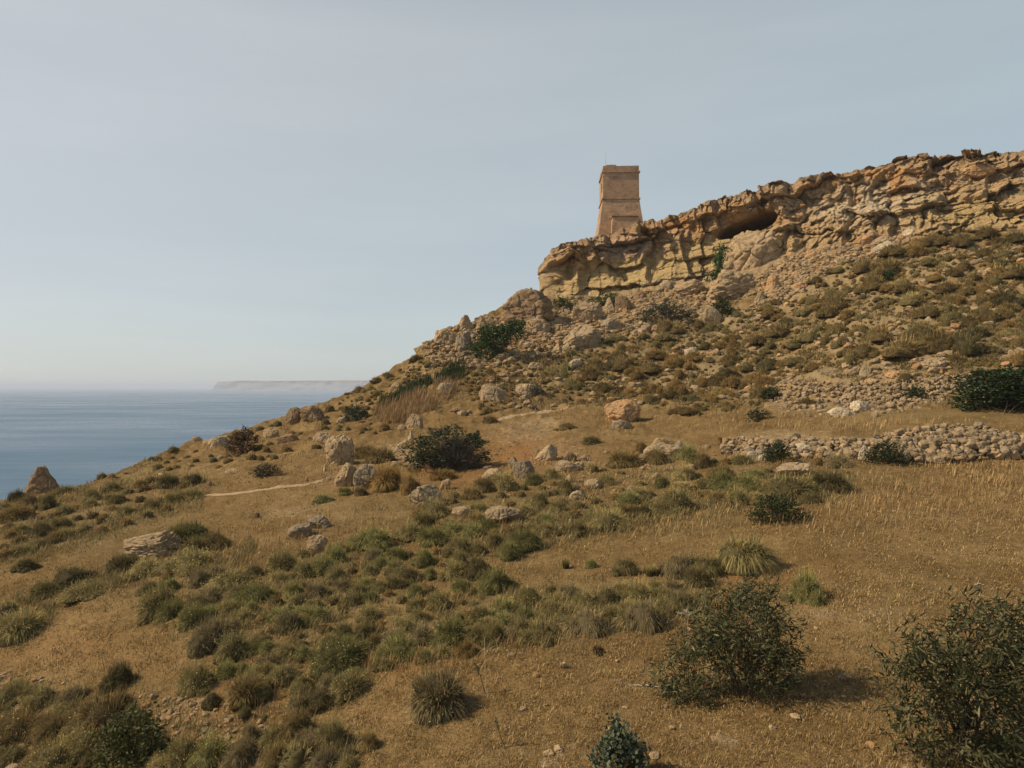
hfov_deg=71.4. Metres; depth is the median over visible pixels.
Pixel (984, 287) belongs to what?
scrub bush
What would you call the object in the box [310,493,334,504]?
tussock
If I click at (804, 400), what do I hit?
scrub bush
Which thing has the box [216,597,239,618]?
tussock
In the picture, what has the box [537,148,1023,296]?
cliff
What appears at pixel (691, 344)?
scrub bush
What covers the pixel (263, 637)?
tussock
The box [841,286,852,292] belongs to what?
scrub bush
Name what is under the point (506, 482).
tussock
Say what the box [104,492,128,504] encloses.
tussock
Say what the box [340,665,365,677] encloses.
tussock
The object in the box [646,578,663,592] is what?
tussock
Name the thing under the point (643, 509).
tussock
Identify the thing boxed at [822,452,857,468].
tussock
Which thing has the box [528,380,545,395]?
shrub
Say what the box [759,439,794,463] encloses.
shrub
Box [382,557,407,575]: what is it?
tussock
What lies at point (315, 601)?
tussock
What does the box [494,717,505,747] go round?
sapling
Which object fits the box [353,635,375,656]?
tussock
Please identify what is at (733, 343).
scrub bush
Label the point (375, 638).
tussock
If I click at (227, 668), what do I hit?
tussock
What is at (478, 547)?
tussock
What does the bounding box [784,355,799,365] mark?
scrub bush
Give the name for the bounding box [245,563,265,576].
tussock
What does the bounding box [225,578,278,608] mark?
tussock
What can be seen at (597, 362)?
scrub bush
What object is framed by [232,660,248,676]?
tussock
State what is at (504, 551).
tussock
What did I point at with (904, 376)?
scrub bush
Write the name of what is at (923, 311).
scrub bush
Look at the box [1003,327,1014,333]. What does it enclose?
scrub bush
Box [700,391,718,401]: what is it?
scrub bush
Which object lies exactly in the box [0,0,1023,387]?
sky
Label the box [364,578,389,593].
tussock
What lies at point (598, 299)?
shrub
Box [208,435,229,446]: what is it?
boulder
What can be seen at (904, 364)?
hill grass
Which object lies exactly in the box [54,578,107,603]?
tussock
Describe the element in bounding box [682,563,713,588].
tussock
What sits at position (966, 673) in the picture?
shrub
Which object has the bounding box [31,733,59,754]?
tussock
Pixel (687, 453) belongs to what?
tussock
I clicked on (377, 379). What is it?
scrub bush
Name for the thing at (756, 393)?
scrub bush
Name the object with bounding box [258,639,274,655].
tussock
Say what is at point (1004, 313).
scrub bush
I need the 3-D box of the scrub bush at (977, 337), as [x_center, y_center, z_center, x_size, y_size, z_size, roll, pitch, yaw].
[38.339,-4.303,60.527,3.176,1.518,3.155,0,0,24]
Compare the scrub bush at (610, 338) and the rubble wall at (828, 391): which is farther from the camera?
the scrub bush at (610, 338)
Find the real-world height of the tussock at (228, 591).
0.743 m
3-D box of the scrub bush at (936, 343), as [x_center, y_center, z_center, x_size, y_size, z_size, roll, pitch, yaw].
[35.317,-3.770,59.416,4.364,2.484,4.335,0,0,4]
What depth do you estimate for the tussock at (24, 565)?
31.20 m
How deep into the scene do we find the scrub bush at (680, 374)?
71.33 m
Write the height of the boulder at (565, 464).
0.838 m
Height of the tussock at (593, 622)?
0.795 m
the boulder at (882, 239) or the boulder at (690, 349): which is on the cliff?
the boulder at (882, 239)
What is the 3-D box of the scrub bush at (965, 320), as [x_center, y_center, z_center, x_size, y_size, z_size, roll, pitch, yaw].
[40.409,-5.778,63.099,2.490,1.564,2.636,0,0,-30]
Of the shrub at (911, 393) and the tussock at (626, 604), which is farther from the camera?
the shrub at (911, 393)
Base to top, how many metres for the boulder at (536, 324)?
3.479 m
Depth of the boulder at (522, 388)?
68.05 m
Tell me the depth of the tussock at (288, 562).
26.11 m
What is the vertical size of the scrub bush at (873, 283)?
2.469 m
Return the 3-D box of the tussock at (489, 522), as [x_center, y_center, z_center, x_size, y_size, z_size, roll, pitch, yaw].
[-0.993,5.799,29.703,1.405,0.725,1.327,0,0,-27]
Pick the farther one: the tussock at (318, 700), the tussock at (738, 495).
the tussock at (738, 495)
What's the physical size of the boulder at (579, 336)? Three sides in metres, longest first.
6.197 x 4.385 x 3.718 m
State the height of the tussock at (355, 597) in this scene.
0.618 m
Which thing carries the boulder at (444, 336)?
on the ground at (534, 424)
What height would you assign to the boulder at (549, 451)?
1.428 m
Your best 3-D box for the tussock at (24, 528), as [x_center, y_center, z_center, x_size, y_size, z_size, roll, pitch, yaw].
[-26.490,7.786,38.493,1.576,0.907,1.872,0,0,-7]
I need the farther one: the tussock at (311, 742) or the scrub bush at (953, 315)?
the scrub bush at (953, 315)
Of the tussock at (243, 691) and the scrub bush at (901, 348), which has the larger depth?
the scrub bush at (901, 348)
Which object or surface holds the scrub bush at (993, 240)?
on the ground at (534, 424)
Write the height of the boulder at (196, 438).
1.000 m
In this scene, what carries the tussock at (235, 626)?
on the ground at (534, 424)
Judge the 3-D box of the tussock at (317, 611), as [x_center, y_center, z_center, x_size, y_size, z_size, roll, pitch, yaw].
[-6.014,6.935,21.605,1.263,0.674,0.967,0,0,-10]
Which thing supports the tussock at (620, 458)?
on the ground at (534, 424)
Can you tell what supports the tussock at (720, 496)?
on the ground at (534, 424)
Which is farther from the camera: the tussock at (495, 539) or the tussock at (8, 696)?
the tussock at (495, 539)
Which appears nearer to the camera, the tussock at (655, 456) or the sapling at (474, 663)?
the sapling at (474, 663)
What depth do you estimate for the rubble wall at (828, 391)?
54.45 m
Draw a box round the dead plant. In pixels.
[591,643,605,655]
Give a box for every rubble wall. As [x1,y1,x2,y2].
[717,422,1023,463]
[768,372,987,416]
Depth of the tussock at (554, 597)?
21.12 m
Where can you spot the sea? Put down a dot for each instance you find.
(74, 436)
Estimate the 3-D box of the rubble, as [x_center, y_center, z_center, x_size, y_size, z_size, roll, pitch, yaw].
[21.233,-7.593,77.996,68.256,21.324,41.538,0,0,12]
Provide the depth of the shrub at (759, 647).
14.75 m
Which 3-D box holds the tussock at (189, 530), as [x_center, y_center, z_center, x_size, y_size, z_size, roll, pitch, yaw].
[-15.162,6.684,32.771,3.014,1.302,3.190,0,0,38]
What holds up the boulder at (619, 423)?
on the ground at (534, 424)
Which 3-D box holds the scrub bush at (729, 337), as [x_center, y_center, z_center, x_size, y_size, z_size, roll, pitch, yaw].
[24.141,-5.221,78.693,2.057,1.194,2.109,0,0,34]
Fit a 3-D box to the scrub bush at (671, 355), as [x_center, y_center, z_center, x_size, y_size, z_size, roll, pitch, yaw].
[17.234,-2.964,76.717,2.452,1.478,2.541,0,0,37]
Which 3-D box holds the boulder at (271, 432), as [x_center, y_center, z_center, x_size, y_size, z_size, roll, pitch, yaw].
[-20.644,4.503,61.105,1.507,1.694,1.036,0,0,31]
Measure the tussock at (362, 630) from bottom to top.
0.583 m
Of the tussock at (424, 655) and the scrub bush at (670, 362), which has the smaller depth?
the tussock at (424, 655)
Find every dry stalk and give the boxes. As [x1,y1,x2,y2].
[484,637,486,692]
[676,609,692,666]
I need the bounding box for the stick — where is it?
[628,684,663,686]
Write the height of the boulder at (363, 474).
1.793 m
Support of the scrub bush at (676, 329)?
on the ground at (534, 424)
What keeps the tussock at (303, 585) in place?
on the ground at (534, 424)
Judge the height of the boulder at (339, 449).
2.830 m
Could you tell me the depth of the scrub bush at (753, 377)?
66.81 m
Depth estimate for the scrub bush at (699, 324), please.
84.82 m
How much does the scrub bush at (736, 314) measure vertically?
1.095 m
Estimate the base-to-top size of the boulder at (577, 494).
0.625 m
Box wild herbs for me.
[0,458,972,767]
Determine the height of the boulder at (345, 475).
1.806 m
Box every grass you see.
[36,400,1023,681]
[427,241,1023,411]
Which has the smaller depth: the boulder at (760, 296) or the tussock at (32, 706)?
the tussock at (32, 706)
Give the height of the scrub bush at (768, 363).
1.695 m
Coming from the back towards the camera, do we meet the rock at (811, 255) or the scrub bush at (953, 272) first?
the rock at (811, 255)
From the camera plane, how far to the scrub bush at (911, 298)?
69.52 m
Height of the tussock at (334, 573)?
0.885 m
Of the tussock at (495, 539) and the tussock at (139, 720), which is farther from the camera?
the tussock at (495, 539)
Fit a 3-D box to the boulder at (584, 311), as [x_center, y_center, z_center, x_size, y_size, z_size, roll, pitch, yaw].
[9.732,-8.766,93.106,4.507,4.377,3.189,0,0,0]
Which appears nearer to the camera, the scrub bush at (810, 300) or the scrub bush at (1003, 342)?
the scrub bush at (1003, 342)
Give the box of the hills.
[210,380,369,390]
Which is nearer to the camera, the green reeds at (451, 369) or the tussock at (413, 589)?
the tussock at (413, 589)
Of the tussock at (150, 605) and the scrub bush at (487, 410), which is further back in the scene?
the scrub bush at (487, 410)
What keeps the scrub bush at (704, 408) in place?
on the ground at (534, 424)
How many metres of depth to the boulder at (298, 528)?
30.66 m
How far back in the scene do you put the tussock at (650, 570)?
23.00 m
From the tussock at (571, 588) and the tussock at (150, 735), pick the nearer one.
the tussock at (150, 735)
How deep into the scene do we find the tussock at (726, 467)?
35.08 m
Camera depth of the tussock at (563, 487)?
34.27 m
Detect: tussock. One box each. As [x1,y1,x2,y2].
[0,509,13,523]
[0,605,48,646]
[0,678,27,710]
[0,701,42,748]
[0,708,13,723]
[0,740,27,767]
[1,677,30,688]
[3,503,36,521]
[5,488,30,502]
[8,521,32,534]
[8,557,41,572]
[11,542,36,556]
[12,491,39,506]
[16,682,40,702]
[17,704,39,714]
[18,680,60,710]
[21,577,57,600]
[23,731,80,767]
[25,518,57,537]
[26,708,58,735]
[27,537,51,548]
[28,712,68,746]
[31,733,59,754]
[32,491,61,510]
[41,527,63,544]
[46,700,69,715]
[49,483,76,495]
[49,561,97,589]
[50,502,78,515]
[50,515,74,529]
[51,681,85,707]
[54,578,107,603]
[57,526,79,539]
[60,688,128,745]
[60,717,98,764]
[77,496,100,509]
[79,747,94,767]
[81,486,101,502]
[95,657,138,695]
[100,480,123,492]
[100,552,144,575]
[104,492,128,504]
[105,687,130,705]
[114,504,138,516]
[119,748,137,767]
[121,554,158,580]
[124,709,149,730]
[126,716,167,755]
[128,740,168,767]
[131,580,185,625]
[134,578,157,596]
[138,591,152,607]
[140,497,162,510]
[144,746,169,767]
[148,594,186,622]
[153,472,183,488]
[153,544,215,577]
[154,518,215,543]
[156,572,181,591]
[159,728,200,767]
[162,490,182,504]
[174,599,209,632]
[174,655,215,697]
[177,487,205,500]
[179,589,212,615]
[180,533,205,553]
[182,610,238,658]
[185,471,205,486]
[185,726,231,767]
[186,562,213,588]
[198,583,224,603]
[200,528,231,551]
[200,688,224,710]
[201,567,261,590]
[202,602,219,619]
[204,560,226,578]
[211,625,249,665]
[215,657,236,680]
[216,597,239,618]
[219,732,261,767]
[220,582,242,601]
[221,673,272,710]
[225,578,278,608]
[228,603,255,624]
[229,617,240,630]
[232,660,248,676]
[237,668,265,683]
[237,705,252,718]
[240,717,261,744]
[241,664,259,675]
[242,601,259,612]
[242,640,262,655]
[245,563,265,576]
[248,632,271,642]
[252,649,287,667]
[255,720,281,751]
[255,738,289,767]
[256,659,276,679]
[257,682,271,700]
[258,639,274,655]
[263,553,288,572]
[263,664,290,686]
[264,604,293,623]
[266,545,297,572]
[270,570,288,583]
[270,640,296,661]
[272,608,303,634]
[272,705,317,743]
[279,576,304,599]
[279,662,301,679]
[282,578,306,589]
[284,685,312,715]
[286,553,316,579]
[288,673,314,693]
[290,681,311,698]
[292,604,308,614]
[293,643,316,660]
[293,727,318,744]
[296,729,320,757]
[299,579,331,599]
[299,632,372,679]
[300,603,330,625]
[300,738,342,767]
[305,685,332,711]
[306,552,341,576]
[307,596,325,608]
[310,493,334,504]
[311,708,351,753]
[314,671,335,692]
[317,542,351,563]
[318,633,335,646]
[321,562,349,585]
[325,541,347,551]
[330,666,370,701]
[331,575,353,593]
[331,620,354,640]
[334,751,359,767]
[336,743,362,763]
[337,485,353,495]
[337,588,363,607]
[337,633,355,643]
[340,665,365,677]
[344,522,394,552]
[345,582,366,595]
[350,574,372,586]
[353,620,377,640]
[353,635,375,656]
[354,442,378,459]
[354,486,367,496]
[354,601,381,623]
[359,444,398,464]
[360,546,383,562]
[360,562,377,576]
[360,730,380,753]
[361,589,381,603]
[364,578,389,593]
[367,631,381,648]
[367,655,394,671]
[368,459,403,492]
[368,554,390,570]
[372,627,419,663]
[375,624,404,646]
[381,564,422,585]
[381,573,402,588]
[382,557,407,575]
[383,546,406,559]
[390,519,422,541]
[393,615,416,635]
[395,660,477,726]
[397,467,421,495]
[404,597,421,612]
[405,582,424,598]
[405,605,432,624]
[406,617,433,647]
[410,546,438,567]
[412,511,440,528]
[413,525,448,547]
[415,496,451,518]
[417,644,433,665]
[423,566,437,579]
[425,587,451,610]
[427,467,458,480]
[427,611,471,649]
[431,641,453,659]
[436,554,466,581]
[440,531,475,557]
[441,519,462,536]
[449,548,468,566]
[449,578,472,592]
[451,610,467,625]
[453,637,479,659]
[455,520,485,538]
[456,483,482,499]
[462,622,487,644]
[463,509,485,524]
[464,551,490,582]
[465,603,492,623]
[468,472,496,492]
[469,502,490,513]
[469,540,488,556]
[472,560,517,595]
[474,516,498,532]
[477,615,498,626]
[479,617,509,648]
[481,414,497,423]
[487,594,516,616]
[488,530,503,548]
[491,468,520,491]
[494,536,522,561]
[494,611,512,629]
[503,525,548,553]
[505,611,528,638]
[509,604,537,622]
[511,578,542,609]
[514,614,561,648]
[515,500,533,516]
[522,470,542,485]
[526,489,550,507]
[529,510,555,524]
[533,595,574,619]
[535,521,552,535]
[541,463,559,478]
[544,496,568,511]
[544,585,556,593]
[544,591,562,603]
[551,475,575,496]
[551,616,565,629]
[552,421,576,431]
[553,580,580,597]
[557,606,621,643]
[562,557,569,568]
[566,519,587,537]
[570,587,595,608]
[579,434,600,445]
[581,508,597,521]
[582,502,630,531]
[583,556,598,568]
[593,580,619,608]
[598,471,616,485]
[598,604,620,622]
[602,449,644,468]
[610,554,640,576]
[610,581,631,595]
[612,593,674,636]
[614,488,643,505]
[616,573,655,601]
[616,597,636,611]
[619,503,636,517]
[630,485,652,500]
[631,437,646,453]
[633,503,651,517]
[641,446,673,464]
[643,563,657,575]
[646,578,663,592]
[647,483,700,517]
[649,596,666,610]
[652,584,670,599]
[653,473,671,488]
[657,549,694,580]
[661,587,702,618]
[663,577,685,592]
[671,440,697,461]
[671,463,699,480]
[671,477,695,493]
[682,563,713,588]
[689,451,715,468]
[692,550,724,577]
[697,467,736,491]
[705,488,728,504]
[712,463,736,476]
[712,532,788,575]
[720,470,761,494]
[722,484,750,507]
[729,453,754,464]
[745,468,765,480]
[748,491,765,505]
[756,465,824,504]
[761,477,771,492]
[781,564,826,606]
[809,468,853,493]
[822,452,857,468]
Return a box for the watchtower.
[595,165,642,235]
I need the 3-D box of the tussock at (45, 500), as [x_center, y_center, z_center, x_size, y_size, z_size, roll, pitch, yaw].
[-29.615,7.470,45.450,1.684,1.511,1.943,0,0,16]
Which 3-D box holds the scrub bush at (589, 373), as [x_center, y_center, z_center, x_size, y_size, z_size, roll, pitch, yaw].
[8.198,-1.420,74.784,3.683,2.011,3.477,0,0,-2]
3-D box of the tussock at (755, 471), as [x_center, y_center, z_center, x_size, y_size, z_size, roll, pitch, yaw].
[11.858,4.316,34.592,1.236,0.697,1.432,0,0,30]
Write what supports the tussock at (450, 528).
on the ground at (534, 424)
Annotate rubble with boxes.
[393,235,1023,415]
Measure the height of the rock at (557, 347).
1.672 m
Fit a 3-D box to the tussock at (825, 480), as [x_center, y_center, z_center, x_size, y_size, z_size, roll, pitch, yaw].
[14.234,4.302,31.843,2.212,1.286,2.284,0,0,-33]
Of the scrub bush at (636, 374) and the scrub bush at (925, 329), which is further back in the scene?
the scrub bush at (636, 374)
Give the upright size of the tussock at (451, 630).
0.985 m
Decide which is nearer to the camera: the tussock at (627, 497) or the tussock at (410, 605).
the tussock at (410, 605)
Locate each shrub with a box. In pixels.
[80,695,175,767]
[225,424,260,454]
[248,462,282,478]
[344,403,370,421]
[397,423,491,471]
[465,318,529,359]
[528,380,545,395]
[552,296,577,308]
[581,711,653,767]
[586,291,628,304]
[599,340,618,346]
[636,299,696,324]
[641,567,821,712]
[705,267,722,281]
[707,296,736,315]
[711,241,729,273]
[743,408,775,422]
[745,492,813,524]
[759,385,781,399]
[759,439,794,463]
[862,439,910,464]
[866,584,1023,767]
[881,268,898,281]
[901,383,927,398]
[945,365,1023,413]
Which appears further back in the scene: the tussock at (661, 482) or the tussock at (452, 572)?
the tussock at (661, 482)
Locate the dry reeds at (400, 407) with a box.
[372,358,556,424]
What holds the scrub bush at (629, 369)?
on the ground at (534, 424)
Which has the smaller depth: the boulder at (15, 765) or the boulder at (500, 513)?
the boulder at (15, 765)
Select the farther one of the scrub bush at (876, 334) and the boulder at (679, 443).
the scrub bush at (876, 334)
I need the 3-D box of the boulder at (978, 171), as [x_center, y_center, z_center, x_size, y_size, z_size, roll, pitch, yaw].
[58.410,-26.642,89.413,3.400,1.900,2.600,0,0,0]
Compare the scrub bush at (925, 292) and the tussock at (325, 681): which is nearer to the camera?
the tussock at (325, 681)
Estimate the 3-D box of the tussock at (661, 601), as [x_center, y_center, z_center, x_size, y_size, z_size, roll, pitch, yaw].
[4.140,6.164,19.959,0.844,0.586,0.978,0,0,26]
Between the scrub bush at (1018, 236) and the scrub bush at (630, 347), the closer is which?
the scrub bush at (1018, 236)
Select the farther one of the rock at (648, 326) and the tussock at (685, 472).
the rock at (648, 326)
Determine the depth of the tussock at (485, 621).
19.56 m
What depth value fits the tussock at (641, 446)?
42.78 m
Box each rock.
[494,354,506,360]
[507,457,517,464]
[521,341,534,348]
[544,350,551,356]
[551,318,561,323]
[553,343,560,350]
[579,455,586,460]
[632,288,645,299]
[637,324,651,330]
[660,280,675,288]
[679,307,693,314]
[791,282,804,287]
[805,252,815,257]
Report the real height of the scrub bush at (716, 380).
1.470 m
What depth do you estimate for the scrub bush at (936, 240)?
81.60 m
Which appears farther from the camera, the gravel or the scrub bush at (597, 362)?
the scrub bush at (597, 362)
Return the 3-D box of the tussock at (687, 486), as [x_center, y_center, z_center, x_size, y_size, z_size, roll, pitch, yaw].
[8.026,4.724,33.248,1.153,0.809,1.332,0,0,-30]
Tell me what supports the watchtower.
on the cliff
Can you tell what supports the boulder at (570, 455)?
on the ground at (534, 424)
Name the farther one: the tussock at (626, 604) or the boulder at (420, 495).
the boulder at (420, 495)
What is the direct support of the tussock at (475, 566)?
on the ground at (534, 424)
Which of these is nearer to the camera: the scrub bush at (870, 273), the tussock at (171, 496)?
the tussock at (171, 496)
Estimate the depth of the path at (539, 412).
61.29 m
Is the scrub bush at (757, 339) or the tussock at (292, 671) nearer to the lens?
the tussock at (292, 671)
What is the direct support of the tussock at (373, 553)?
on the ground at (534, 424)
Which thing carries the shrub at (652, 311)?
on the ground at (534, 424)
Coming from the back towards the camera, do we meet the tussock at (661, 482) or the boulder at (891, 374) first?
the boulder at (891, 374)
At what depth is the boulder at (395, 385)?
72.81 m
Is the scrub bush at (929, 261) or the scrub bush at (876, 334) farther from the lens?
the scrub bush at (929, 261)
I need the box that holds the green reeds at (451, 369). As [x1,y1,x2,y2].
[379,356,465,405]
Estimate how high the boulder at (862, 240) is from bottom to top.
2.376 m
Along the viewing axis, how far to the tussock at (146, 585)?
25.90 m
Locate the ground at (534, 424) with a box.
[0,228,1023,767]
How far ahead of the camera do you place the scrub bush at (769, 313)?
80.29 m
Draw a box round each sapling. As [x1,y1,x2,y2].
[472,658,485,693]
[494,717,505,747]
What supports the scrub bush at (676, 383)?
on the ground at (534, 424)
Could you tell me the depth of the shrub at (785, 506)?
27.06 m
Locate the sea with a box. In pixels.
[0,388,350,499]
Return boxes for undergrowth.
[0,235,1023,767]
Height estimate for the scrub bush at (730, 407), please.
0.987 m
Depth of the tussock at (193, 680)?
18.52 m
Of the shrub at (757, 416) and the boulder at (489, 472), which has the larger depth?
the shrub at (757, 416)
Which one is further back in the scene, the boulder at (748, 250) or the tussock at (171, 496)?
the boulder at (748, 250)
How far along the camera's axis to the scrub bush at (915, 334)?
62.47 m
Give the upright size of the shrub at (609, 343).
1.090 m
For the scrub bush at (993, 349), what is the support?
on the ground at (534, 424)
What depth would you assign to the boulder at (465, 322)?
89.52 m
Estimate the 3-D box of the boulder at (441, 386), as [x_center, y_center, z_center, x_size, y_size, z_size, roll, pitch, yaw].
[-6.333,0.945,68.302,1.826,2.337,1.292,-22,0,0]
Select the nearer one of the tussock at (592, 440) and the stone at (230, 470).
the tussock at (592, 440)
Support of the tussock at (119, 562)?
on the ground at (534, 424)
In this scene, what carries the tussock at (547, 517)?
on the ground at (534, 424)
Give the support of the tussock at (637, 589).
on the ground at (534, 424)
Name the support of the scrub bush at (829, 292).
on the ground at (534, 424)
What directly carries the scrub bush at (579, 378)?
on the ground at (534, 424)
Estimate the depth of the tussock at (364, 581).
23.78 m
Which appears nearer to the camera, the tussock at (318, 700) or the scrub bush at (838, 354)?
the tussock at (318, 700)
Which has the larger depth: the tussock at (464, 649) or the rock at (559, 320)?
the rock at (559, 320)
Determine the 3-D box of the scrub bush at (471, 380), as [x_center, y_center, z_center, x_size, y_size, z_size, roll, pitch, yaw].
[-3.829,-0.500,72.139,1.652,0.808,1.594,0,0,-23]
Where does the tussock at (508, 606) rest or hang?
on the ground at (534, 424)
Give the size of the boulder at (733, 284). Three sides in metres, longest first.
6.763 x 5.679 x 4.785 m
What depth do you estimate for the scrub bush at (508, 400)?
64.63 m
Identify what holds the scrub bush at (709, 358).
on the ground at (534, 424)
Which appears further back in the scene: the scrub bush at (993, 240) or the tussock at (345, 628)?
the scrub bush at (993, 240)
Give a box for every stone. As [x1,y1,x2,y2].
[202,439,209,445]
[224,469,238,472]
[391,461,401,466]
[397,424,405,429]
[408,431,413,438]
[575,462,583,466]
[758,454,769,460]
[870,411,878,417]
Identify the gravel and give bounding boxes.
[0,436,1018,767]
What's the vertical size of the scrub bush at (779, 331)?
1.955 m
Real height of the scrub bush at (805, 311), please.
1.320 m
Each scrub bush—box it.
[353,385,362,391]
[366,385,375,390]
[369,376,381,382]
[372,390,382,395]
[381,371,393,377]
[409,353,423,360]
[424,361,432,367]
[468,376,477,382]
[473,385,480,390]
[481,374,492,382]
[481,404,492,413]
[485,369,496,375]
[491,372,499,379]
[502,397,513,404]
[541,364,561,374]
[551,367,572,379]
[556,361,573,370]
[562,377,581,389]
[563,347,575,356]
[567,372,585,384]
[576,397,586,404]
[577,363,604,379]
[586,356,605,370]
[590,380,613,392]
[592,391,605,400]
[596,360,619,371]
[604,335,619,341]
[606,348,627,362]
[606,374,617,380]
[610,353,635,370]
[614,332,627,341]
[615,342,627,350]
[619,385,637,397]
[623,365,634,372]
[623,378,633,383]
[625,343,637,351]
[625,367,646,379]
[636,392,661,404]
[637,332,650,338]
[638,360,659,372]
[644,381,663,393]
[645,348,665,359]
[649,341,658,346]
[653,317,673,332]
[655,330,675,340]
[658,386,681,399]
[659,399,669,406]
[660,357,676,369]
[666,323,686,333]
[666,377,684,388]
[666,405,700,414]
[667,351,679,360]
[671,319,682,325]
[673,355,687,367]
[673,366,688,378]
[675,385,692,394]
[682,349,701,360]
[683,360,696,369]
[684,392,702,401]
[687,340,695,347]
[691,402,701,409]
[693,318,706,327]
[694,375,709,386]
[695,389,704,394]
[698,338,712,349]
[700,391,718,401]
[700,406,711,411]
[701,320,720,332]
[702,355,714,361]
[705,373,725,385]
[711,338,727,350]
[711,386,722,394]
[712,366,742,377]
[717,386,735,396]
[718,374,741,387]
[718,398,729,406]
[719,351,740,365]
[720,327,730,333]
[720,401,737,411]
[722,332,736,341]
[724,346,737,354]
[726,337,741,346]
[732,310,742,316]
[737,380,752,389]
[740,362,753,370]
[741,338,749,344]
[743,371,763,383]
[747,383,773,399]
[749,331,768,344]
[753,373,774,387]
[754,349,766,359]
[754,367,769,374]
[756,354,780,369]
[758,303,773,310]
[760,347,771,352]
[761,305,781,317]
[764,321,790,337]
[768,368,785,376]
[769,298,781,304]
[770,313,783,320]
[773,377,781,383]
[774,360,784,368]
[775,316,793,326]
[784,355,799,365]
[788,319,800,327]
[794,396,815,404]
[795,306,811,315]
[799,295,809,303]
[804,361,820,371]
[805,295,817,304]
[806,274,823,283]
[809,303,821,311]
[814,303,839,317]
[815,294,848,309]
[824,288,840,298]
[830,264,843,273]
[834,292,847,297]
[835,334,849,345]
[836,348,848,356]
[840,353,858,364]
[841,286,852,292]
[841,338,881,358]
[846,330,852,336]
[852,254,877,273]
[853,285,870,293]
[858,323,895,342]
[860,272,886,289]
[863,267,884,281]
[870,323,887,331]
[872,257,904,276]
[872,295,881,301]
[875,301,884,308]
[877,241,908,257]
[879,281,892,292]
[881,334,929,357]
[883,357,896,359]
[886,257,903,265]
[891,280,916,293]
[893,273,907,279]
[893,276,911,287]
[896,369,917,382]
[900,289,924,305]
[903,242,928,256]
[904,328,920,341]
[905,321,934,336]
[909,235,923,247]
[910,301,947,317]
[914,326,957,352]
[914,334,929,343]
[916,284,926,290]
[918,289,928,294]
[920,230,947,246]
[920,254,938,265]
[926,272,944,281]
[927,247,939,253]
[933,295,943,300]
[935,260,951,269]
[935,277,958,293]
[937,317,951,326]
[938,292,955,303]
[940,313,949,320]
[941,301,958,311]
[942,265,964,276]
[943,253,955,260]
[946,352,969,362]
[948,230,974,247]
[948,308,962,319]
[950,326,984,340]
[953,292,967,304]
[953,330,988,355]
[955,252,970,258]
[957,284,976,294]
[959,312,978,326]
[965,322,991,336]
[966,247,976,251]
[969,242,995,257]
[972,295,989,303]
[972,303,1001,321]
[974,223,1000,237]
[974,282,991,292]
[976,290,989,298]
[977,287,1023,306]
[979,301,994,308]
[984,236,1003,244]
[986,342,1003,352]
[993,306,1016,318]
[996,338,1009,346]
[997,228,1023,243]
[997,302,1016,311]
[998,330,1008,336]
[999,317,1016,326]
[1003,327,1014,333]
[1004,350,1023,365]
[1009,315,1021,320]
[1009,328,1023,337]
[1010,331,1023,346]
[1013,303,1021,310]
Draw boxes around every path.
[203,476,334,495]
[368,439,408,465]
[496,406,568,420]
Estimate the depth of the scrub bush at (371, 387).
75.14 m
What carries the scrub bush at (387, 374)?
on the ground at (534, 424)
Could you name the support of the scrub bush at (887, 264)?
on the ground at (534, 424)
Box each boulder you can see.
[5,763,19,767]
[25,465,59,494]
[123,530,181,559]
[190,436,201,440]
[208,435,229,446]
[263,427,279,438]
[276,433,298,443]
[285,407,301,424]
[288,522,311,537]
[300,405,324,422]
[306,535,327,553]
[308,515,331,528]
[313,432,330,441]
[324,434,354,465]
[334,463,357,486]
[336,416,347,423]
[353,464,375,488]
[390,382,402,390]
[405,413,423,429]
[408,484,440,505]
[413,344,428,352]
[422,463,434,472]
[434,328,457,343]
[436,382,453,395]
[440,479,450,489]
[451,506,471,515]
[455,331,472,351]
[458,315,473,329]
[476,316,488,329]
[479,384,507,402]
[482,468,503,480]
[485,504,521,523]
[487,319,496,325]
[499,287,554,323]
[512,460,534,478]
[515,383,541,395]
[523,316,550,332]
[528,362,543,368]
[534,444,556,460]
[554,460,582,472]
[562,324,601,347]
[563,451,576,460]
[569,301,603,322]
[569,358,581,367]
[569,490,586,500]
[584,478,600,489]
[600,317,621,329]
[603,297,614,311]
[604,399,641,423]
[609,419,631,429]
[615,296,631,311]
[643,442,680,455]
[653,438,673,444]
[674,279,707,297]
[675,441,686,446]
[684,347,698,354]
[701,306,721,324]
[705,269,757,301]
[718,230,782,270]
[746,451,758,459]
[753,291,766,303]
[765,274,779,292]
[776,462,813,475]
[786,433,800,438]
[795,443,811,452]
[820,369,832,374]
[827,407,852,417]
[836,673,852,679]
[843,368,859,375]
[850,400,871,412]
[853,235,873,246]
[858,445,869,459]
[859,365,871,377]
[870,240,894,254]
[872,235,894,242]
[885,370,898,378]
[902,225,916,235]
[920,358,946,369]
[963,163,995,178]
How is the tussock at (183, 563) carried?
on the ground at (534, 424)
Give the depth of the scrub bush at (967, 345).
56.99 m
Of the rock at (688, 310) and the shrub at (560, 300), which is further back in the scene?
the shrub at (560, 300)
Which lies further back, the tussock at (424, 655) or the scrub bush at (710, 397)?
the scrub bush at (710, 397)
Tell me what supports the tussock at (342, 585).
on the ground at (534, 424)
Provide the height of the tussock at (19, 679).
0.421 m
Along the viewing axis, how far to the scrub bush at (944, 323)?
63.52 m
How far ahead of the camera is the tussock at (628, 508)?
30.27 m
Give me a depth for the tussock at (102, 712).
17.91 m
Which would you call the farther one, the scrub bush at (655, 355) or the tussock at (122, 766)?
the scrub bush at (655, 355)
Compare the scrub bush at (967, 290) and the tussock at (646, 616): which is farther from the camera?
the scrub bush at (967, 290)

